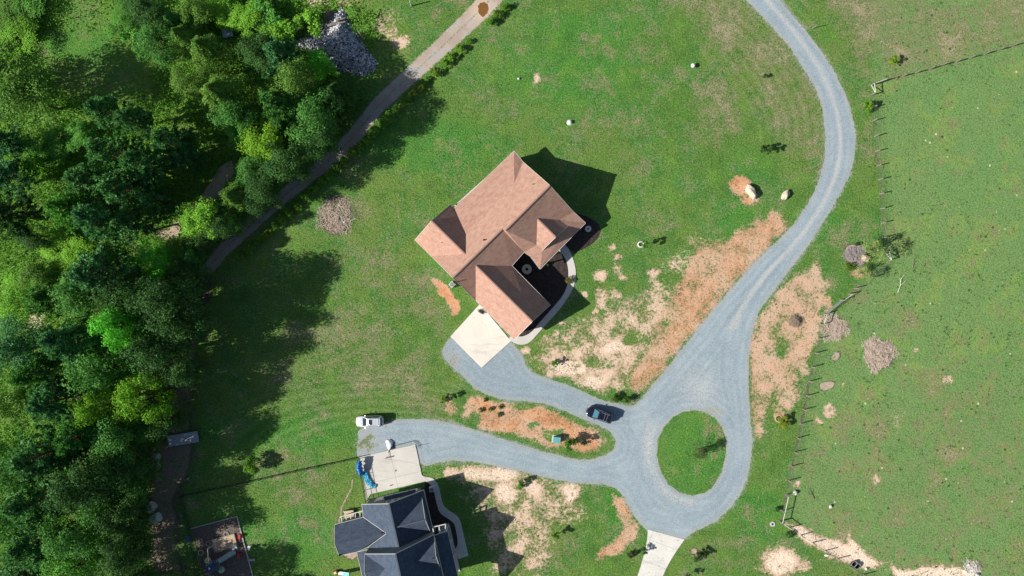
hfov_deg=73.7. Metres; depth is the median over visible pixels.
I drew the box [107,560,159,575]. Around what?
leafy tree
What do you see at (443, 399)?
sapling
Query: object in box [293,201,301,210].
lane shrub
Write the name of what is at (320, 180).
lane shrub
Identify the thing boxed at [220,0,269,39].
leafy tree
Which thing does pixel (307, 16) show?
scrub bush
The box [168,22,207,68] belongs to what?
evergreen tree
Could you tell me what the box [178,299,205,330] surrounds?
leafy tree
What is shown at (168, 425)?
leafy tree
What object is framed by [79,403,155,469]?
leafy tree
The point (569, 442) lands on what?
shrub
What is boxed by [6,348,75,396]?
pine tree
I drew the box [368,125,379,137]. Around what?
lane shrub
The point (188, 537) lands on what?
yard fence
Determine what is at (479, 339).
garage apron
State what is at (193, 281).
leafy tree
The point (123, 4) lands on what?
leafy tree
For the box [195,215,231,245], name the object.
leafy tree
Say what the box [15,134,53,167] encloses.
leafy tree
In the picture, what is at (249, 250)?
lane shrub
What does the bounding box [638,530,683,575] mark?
road apron
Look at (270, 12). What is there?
scrub bush
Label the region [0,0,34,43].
leafy tree
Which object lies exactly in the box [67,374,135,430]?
leafy tree
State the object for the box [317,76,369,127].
evergreen tree
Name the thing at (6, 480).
leafy tree
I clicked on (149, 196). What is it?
pine tree
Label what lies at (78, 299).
leafy tree
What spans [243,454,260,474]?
young tree
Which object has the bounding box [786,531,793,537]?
shrub
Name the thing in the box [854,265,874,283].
young tree
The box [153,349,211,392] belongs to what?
leafy tree
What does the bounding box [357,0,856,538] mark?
gravel road
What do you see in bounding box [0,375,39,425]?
leafy tree
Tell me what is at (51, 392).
pine tree
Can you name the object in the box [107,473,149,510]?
leafy tree
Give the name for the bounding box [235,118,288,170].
leafy tree
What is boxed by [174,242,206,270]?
leafy tree
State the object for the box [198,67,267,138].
evergreen tree
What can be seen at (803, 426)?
pasture fence
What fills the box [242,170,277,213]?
leafy tree
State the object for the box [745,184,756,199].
boulder
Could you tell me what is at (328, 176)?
lane shrub
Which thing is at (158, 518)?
round bale
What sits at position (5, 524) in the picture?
leafy tree
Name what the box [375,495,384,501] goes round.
door
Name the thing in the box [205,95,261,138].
leafy tree
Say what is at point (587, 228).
planter ring
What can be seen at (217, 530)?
play yard
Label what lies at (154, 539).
leafy tree
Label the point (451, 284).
air conditioner
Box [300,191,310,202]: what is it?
lane shrub
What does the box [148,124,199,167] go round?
pine tree
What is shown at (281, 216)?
lane shrub
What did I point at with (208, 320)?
leafy tree
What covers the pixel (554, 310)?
front walk
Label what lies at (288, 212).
lane shrub
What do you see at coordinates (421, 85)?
lane shrub
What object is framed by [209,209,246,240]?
leafy tree
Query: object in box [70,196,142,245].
pine tree
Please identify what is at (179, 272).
leafy tree
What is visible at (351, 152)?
lane shrub
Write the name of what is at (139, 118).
pine tree
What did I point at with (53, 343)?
pine tree
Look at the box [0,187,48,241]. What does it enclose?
pine tree
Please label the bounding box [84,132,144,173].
pine tree
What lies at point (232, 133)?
leafy tree
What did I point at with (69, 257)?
leafy tree
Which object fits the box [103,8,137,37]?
leafy tree
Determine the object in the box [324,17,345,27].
log
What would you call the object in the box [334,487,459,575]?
dark roofed house
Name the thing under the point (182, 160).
pine tree
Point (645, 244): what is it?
young tree
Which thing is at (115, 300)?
leafy tree
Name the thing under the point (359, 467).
blue tarp
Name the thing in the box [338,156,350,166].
lane shrub
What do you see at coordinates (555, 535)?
sapling
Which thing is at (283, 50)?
pine tree
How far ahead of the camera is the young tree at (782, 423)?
112.58 m
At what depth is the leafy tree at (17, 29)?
111.34 m
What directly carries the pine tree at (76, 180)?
on the ground at (646, 316)
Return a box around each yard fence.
[179,497,199,575]
[180,457,357,496]
[357,459,366,502]
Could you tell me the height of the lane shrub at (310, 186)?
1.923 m
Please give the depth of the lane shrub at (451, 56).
112.81 m
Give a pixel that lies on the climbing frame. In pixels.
(212, 566)
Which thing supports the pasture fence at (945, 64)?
on the ground at (646, 316)
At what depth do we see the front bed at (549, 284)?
113.75 m
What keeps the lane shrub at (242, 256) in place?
on the ground at (646, 316)
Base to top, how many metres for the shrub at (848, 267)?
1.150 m
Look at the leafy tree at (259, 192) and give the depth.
105.92 m
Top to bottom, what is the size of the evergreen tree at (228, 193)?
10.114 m
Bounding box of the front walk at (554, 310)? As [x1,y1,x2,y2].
[509,245,575,344]
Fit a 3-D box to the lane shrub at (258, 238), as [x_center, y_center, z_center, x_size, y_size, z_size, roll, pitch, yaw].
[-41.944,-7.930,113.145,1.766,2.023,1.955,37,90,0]
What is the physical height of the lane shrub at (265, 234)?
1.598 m
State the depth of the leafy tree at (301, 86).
104.49 m
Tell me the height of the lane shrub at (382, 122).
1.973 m
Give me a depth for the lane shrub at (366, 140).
112.69 m
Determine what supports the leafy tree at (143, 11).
on the ground at (646, 316)
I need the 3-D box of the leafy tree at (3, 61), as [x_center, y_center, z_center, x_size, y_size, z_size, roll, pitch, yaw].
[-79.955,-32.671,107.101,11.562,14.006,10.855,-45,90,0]
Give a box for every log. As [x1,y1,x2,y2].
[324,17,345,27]
[327,21,345,26]
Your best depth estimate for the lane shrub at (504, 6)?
112.80 m
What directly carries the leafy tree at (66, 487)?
on the ground at (646, 316)
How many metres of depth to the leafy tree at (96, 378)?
101.68 m
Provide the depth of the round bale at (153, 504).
112.60 m
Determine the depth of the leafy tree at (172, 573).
111.19 m
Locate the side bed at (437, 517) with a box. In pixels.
[425,481,457,547]
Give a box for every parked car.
[356,415,383,428]
[586,406,613,423]
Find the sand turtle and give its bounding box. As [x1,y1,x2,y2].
[218,566,224,572]
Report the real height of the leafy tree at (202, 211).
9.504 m
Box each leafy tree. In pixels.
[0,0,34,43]
[0,11,38,63]
[0,38,24,120]
[0,54,63,133]
[0,266,31,320]
[0,312,48,383]
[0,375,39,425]
[0,436,51,498]
[0,495,39,548]
[8,0,45,29]
[14,218,53,251]
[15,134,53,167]
[15,259,65,294]
[34,498,110,560]
[36,228,75,262]
[36,534,110,575]
[40,124,80,164]
[40,444,131,515]
[47,273,110,326]
[57,235,95,272]
[59,335,140,395]
[64,118,99,148]
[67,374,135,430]
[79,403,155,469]
[86,304,154,355]
[87,265,174,324]
[91,442,166,498]
[91,492,156,539]
[94,522,157,575]
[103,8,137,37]
[103,440,155,480]
[104,503,152,542]
[104,533,157,573]
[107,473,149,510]
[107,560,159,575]
[111,369,178,426]
[111,412,148,452]
[114,0,154,20]
[119,327,193,385]
[124,0,179,35]
[124,275,206,337]
[125,235,175,281]
[131,21,176,68]
[140,394,194,441]
[152,295,217,354]
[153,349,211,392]
[159,234,195,266]
[164,253,214,297]
[165,570,181,575]
[168,61,212,105]
[169,272,206,300]
[174,193,235,241]
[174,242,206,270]
[177,0,212,33]
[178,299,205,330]
[180,228,214,261]
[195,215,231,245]
[204,0,242,29]
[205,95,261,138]
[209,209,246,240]
[210,197,249,236]
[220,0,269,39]
[224,115,263,149]
[227,195,254,219]
[233,155,272,191]
[234,26,283,73]
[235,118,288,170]
[240,169,285,217]
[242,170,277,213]
[254,169,284,189]
[257,139,315,183]
[265,158,296,182]
[269,56,322,104]
[279,139,305,163]
[282,87,342,148]
[291,129,328,161]
[298,113,342,162]
[302,47,337,82]
[302,103,336,135]
[316,97,349,126]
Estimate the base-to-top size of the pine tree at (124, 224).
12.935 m
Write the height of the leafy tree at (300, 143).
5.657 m
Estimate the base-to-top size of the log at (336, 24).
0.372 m
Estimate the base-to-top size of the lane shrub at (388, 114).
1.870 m
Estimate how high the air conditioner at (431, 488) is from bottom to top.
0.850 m
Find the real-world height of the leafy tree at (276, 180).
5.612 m
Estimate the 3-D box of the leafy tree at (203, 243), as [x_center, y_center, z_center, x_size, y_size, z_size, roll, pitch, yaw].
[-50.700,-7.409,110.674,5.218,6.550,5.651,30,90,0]
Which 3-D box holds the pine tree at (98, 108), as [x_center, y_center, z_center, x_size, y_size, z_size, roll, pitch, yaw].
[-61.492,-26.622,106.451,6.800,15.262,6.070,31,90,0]
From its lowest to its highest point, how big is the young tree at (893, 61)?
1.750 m
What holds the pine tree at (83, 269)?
on the ground at (646, 316)
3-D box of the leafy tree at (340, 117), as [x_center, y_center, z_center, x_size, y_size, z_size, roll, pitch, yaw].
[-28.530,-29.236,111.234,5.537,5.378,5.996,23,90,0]
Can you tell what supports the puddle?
on the dirt lane
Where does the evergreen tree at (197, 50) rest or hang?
on the ground at (646, 316)
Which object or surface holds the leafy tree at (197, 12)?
on the ground at (646, 316)
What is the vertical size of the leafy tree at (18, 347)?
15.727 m
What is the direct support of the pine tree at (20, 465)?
on the ground at (646, 316)
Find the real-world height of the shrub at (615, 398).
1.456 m
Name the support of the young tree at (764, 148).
on the ground at (646, 316)
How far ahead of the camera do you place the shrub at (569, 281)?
113.22 m
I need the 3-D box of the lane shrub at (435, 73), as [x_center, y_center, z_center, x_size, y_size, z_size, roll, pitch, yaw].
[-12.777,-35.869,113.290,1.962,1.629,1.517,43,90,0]
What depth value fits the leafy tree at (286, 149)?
108.49 m
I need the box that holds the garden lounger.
[343,509,354,517]
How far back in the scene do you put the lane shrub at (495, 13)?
112.83 m
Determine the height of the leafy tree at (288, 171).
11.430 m
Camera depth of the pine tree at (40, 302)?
107.10 m
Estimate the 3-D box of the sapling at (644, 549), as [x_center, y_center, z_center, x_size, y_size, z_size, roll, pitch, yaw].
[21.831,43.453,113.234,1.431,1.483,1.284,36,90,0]
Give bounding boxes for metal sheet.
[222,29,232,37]
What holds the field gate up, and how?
on the ground at (646, 316)
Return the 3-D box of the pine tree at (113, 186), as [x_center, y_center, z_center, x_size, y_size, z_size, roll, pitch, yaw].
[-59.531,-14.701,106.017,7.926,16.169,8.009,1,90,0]
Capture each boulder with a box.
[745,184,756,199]
[781,190,789,199]
[862,255,869,261]
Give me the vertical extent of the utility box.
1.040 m
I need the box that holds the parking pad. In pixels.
[360,444,427,498]
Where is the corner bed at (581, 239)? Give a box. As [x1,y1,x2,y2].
[565,213,599,252]
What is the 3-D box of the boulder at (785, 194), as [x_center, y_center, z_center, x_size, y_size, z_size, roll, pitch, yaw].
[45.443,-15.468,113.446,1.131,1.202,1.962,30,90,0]
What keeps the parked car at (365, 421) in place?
on the ground at (646, 316)
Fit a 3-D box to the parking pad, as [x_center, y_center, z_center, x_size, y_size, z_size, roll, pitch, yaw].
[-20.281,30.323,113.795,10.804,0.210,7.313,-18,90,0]
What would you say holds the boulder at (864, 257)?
on the ground at (646, 316)
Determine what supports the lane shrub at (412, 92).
on the ground at (646, 316)
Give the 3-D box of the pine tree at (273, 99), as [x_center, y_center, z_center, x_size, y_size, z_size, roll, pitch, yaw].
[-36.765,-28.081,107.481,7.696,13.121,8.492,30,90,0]
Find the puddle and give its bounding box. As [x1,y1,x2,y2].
[478,2,488,16]
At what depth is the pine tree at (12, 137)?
108.21 m
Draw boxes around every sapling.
[440,395,446,402]
[551,358,559,367]
[552,532,559,538]
[640,546,648,554]
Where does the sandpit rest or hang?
on the play yard at (217, 530)
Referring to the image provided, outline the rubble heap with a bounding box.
[294,7,378,77]
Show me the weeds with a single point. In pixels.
(894, 322)
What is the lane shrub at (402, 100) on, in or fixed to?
on the ground at (646, 316)
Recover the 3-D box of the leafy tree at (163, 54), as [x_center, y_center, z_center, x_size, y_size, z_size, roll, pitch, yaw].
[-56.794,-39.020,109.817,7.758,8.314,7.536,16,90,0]
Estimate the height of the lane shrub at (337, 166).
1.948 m
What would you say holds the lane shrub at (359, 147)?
on the ground at (646, 316)
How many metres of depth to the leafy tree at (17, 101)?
103.91 m
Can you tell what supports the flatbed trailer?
on the ground at (646, 316)
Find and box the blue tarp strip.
[363,471,375,487]
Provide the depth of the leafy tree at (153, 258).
106.97 m
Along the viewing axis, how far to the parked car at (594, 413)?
112.56 m
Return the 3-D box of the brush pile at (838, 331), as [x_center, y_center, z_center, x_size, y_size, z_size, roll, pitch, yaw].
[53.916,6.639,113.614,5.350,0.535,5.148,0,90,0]
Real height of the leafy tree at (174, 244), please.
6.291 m
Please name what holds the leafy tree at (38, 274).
on the ground at (646, 316)
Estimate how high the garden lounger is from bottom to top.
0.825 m
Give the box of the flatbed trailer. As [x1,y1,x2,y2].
[163,430,199,447]
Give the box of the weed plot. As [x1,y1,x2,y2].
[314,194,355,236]
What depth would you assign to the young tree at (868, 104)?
112.39 m
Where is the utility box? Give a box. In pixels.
[552,435,560,443]
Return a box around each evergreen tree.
[160,9,199,47]
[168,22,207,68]
[187,30,241,82]
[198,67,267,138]
[217,177,273,227]
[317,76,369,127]
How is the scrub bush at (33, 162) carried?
on the ground at (646, 316)
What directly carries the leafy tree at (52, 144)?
on the ground at (646, 316)
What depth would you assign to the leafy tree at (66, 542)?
102.36 m
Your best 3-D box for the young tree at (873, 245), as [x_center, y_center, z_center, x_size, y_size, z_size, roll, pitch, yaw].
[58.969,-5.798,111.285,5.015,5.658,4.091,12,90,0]
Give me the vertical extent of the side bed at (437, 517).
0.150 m
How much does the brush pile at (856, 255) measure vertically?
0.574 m
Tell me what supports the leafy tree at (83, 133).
on the ground at (646, 316)
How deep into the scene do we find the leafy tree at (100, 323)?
100.50 m
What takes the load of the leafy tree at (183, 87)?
on the ground at (646, 316)
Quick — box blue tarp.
[356,461,364,475]
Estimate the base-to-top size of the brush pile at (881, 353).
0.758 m
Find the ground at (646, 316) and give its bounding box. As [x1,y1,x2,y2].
[0,0,1023,575]
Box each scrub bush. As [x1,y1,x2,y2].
[18,153,55,176]
[119,27,146,58]
[250,0,284,30]
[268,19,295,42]
[292,7,322,37]
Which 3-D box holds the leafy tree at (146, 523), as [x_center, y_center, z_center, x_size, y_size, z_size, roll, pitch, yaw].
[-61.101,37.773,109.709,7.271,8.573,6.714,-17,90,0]
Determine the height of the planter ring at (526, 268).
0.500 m
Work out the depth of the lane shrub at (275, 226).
112.76 m
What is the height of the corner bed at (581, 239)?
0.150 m
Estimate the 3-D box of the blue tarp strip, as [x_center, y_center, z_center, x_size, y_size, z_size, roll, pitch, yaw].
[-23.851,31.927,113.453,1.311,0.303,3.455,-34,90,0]
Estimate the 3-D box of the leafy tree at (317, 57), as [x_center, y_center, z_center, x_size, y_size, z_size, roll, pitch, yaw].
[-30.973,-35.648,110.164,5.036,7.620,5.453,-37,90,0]
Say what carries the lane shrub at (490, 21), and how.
on the ground at (646, 316)
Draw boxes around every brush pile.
[323,9,334,20]
[789,313,802,327]
[820,313,849,342]
[843,245,865,267]
[861,334,899,373]
[963,557,980,575]
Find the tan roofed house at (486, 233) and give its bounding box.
[415,151,584,339]
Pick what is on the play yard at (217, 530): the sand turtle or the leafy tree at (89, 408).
the sand turtle
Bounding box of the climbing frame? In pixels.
[205,543,235,574]
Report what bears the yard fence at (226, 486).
on the ground at (646, 316)
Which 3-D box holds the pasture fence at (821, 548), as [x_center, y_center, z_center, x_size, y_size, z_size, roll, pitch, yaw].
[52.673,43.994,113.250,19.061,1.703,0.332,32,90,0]
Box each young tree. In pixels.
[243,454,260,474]
[641,241,647,247]
[693,550,706,562]
[760,144,772,154]
[777,415,790,428]
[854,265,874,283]
[859,238,891,265]
[863,101,872,112]
[888,55,900,66]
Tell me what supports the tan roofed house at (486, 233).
on the ground at (646, 316)
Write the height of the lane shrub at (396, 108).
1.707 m
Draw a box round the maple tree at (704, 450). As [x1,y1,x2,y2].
[693,440,709,458]
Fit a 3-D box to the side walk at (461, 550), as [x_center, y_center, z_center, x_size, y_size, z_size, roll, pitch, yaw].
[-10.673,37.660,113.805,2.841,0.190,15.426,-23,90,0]
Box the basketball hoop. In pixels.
[385,439,394,459]
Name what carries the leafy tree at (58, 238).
on the ground at (646, 316)
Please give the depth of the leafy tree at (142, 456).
108.96 m
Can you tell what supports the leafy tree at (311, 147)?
on the ground at (646, 316)
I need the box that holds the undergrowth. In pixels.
[0,0,380,575]
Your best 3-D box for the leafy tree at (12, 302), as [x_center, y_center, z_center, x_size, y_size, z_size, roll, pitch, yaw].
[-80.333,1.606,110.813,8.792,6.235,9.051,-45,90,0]
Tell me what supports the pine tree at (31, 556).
on the ground at (646, 316)
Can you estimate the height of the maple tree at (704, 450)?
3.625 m
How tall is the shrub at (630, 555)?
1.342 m
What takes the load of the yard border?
on the ground at (646, 316)
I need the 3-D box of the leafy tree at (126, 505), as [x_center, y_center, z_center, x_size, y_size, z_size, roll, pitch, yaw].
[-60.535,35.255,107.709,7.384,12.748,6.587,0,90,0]
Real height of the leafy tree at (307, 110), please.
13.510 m
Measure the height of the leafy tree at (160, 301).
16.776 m
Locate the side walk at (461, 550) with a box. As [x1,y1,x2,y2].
[422,475,467,558]
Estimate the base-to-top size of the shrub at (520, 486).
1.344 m
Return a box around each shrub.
[235,250,246,261]
[244,242,255,254]
[252,235,264,244]
[262,229,272,238]
[271,220,279,230]
[276,213,285,224]
[285,207,293,218]
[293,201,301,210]
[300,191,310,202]
[306,182,319,193]
[315,177,326,185]
[325,169,334,179]
[332,162,342,172]
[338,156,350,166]
[347,147,357,158]
[355,140,363,150]
[362,135,373,145]
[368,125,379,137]
[379,117,388,129]
[384,110,395,121]
[392,104,400,114]
[399,94,411,106]
[407,88,417,98]
[416,82,424,92]
[429,67,439,77]
[441,59,449,69]
[444,52,454,61]
[455,43,463,54]
[484,16,496,26]
[493,9,503,18]
[500,2,508,11]
[517,480,525,489]
[565,276,573,283]
[565,437,578,452]
[611,393,618,402]
[620,395,631,403]
[627,551,635,558]
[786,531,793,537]
[844,263,854,270]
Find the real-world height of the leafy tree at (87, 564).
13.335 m
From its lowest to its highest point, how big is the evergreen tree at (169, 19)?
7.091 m
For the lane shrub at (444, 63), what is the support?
on the ground at (646, 316)
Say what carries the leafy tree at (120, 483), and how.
on the ground at (646, 316)
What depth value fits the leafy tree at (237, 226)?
109.38 m
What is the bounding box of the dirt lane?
[199,0,502,281]
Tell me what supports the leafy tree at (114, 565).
on the ground at (646, 316)
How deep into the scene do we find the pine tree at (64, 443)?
100.64 m
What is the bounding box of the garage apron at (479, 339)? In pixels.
[450,305,510,367]
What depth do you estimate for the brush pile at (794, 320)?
113.48 m
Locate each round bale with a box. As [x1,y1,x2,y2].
[146,501,157,513]
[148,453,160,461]
[149,512,162,524]
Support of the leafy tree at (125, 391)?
on the ground at (646, 316)
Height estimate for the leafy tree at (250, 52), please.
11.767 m
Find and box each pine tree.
[0,121,30,158]
[0,156,38,201]
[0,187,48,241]
[0,463,82,533]
[0,515,76,572]
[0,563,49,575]
[2,410,89,486]
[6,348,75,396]
[21,280,75,322]
[24,373,96,424]
[34,309,119,364]
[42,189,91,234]
[51,413,122,460]
[60,158,116,204]
[63,242,143,303]
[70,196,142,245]
[82,93,134,138]
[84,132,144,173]
[91,167,159,214]
[104,206,158,248]
[111,103,168,144]
[117,142,175,187]
[129,181,180,223]
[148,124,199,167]
[168,141,210,176]
[256,36,302,80]
[257,83,304,137]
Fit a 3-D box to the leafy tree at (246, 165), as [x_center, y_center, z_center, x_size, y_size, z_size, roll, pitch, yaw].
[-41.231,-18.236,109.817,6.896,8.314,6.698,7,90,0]
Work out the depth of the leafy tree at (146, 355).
101.47 m
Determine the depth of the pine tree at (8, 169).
108.30 m
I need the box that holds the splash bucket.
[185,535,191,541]
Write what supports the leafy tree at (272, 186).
on the ground at (646, 316)
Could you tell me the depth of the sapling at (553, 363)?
112.81 m
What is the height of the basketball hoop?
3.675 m
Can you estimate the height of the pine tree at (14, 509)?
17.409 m
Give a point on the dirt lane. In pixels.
(467, 22)
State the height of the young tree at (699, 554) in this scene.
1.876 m
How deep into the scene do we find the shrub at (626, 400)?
112.69 m
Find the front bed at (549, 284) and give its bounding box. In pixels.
[513,251,567,336]
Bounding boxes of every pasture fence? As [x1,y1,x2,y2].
[779,315,826,523]
[781,521,865,575]
[849,84,891,294]
[870,42,1023,85]
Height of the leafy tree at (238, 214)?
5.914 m
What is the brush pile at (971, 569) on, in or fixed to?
on the ground at (646, 316)
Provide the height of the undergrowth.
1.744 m
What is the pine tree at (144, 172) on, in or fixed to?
on the ground at (646, 316)
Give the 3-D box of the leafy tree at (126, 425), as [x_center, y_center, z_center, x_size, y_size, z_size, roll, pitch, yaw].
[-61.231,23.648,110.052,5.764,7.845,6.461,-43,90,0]
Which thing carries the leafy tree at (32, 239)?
on the ground at (646, 316)
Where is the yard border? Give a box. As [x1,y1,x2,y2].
[191,516,252,575]
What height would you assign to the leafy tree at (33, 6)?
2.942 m
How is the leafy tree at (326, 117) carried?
on the ground at (646, 316)
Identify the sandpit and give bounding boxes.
[210,533,237,552]
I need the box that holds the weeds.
[482,2,1023,575]
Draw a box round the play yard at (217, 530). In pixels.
[192,517,251,575]
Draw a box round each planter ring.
[522,264,531,273]
[585,226,590,231]
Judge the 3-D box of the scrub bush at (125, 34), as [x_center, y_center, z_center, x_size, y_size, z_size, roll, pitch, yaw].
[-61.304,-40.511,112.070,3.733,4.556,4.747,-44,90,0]
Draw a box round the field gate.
[823,294,852,314]
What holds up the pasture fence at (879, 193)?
on the ground at (646, 316)
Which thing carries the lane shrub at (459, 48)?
on the ground at (646, 316)
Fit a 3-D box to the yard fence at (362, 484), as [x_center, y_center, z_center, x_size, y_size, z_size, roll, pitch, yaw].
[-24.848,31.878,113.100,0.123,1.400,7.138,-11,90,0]
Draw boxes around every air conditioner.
[429,486,434,491]
[449,281,455,287]
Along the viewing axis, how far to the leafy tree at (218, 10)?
110.80 m

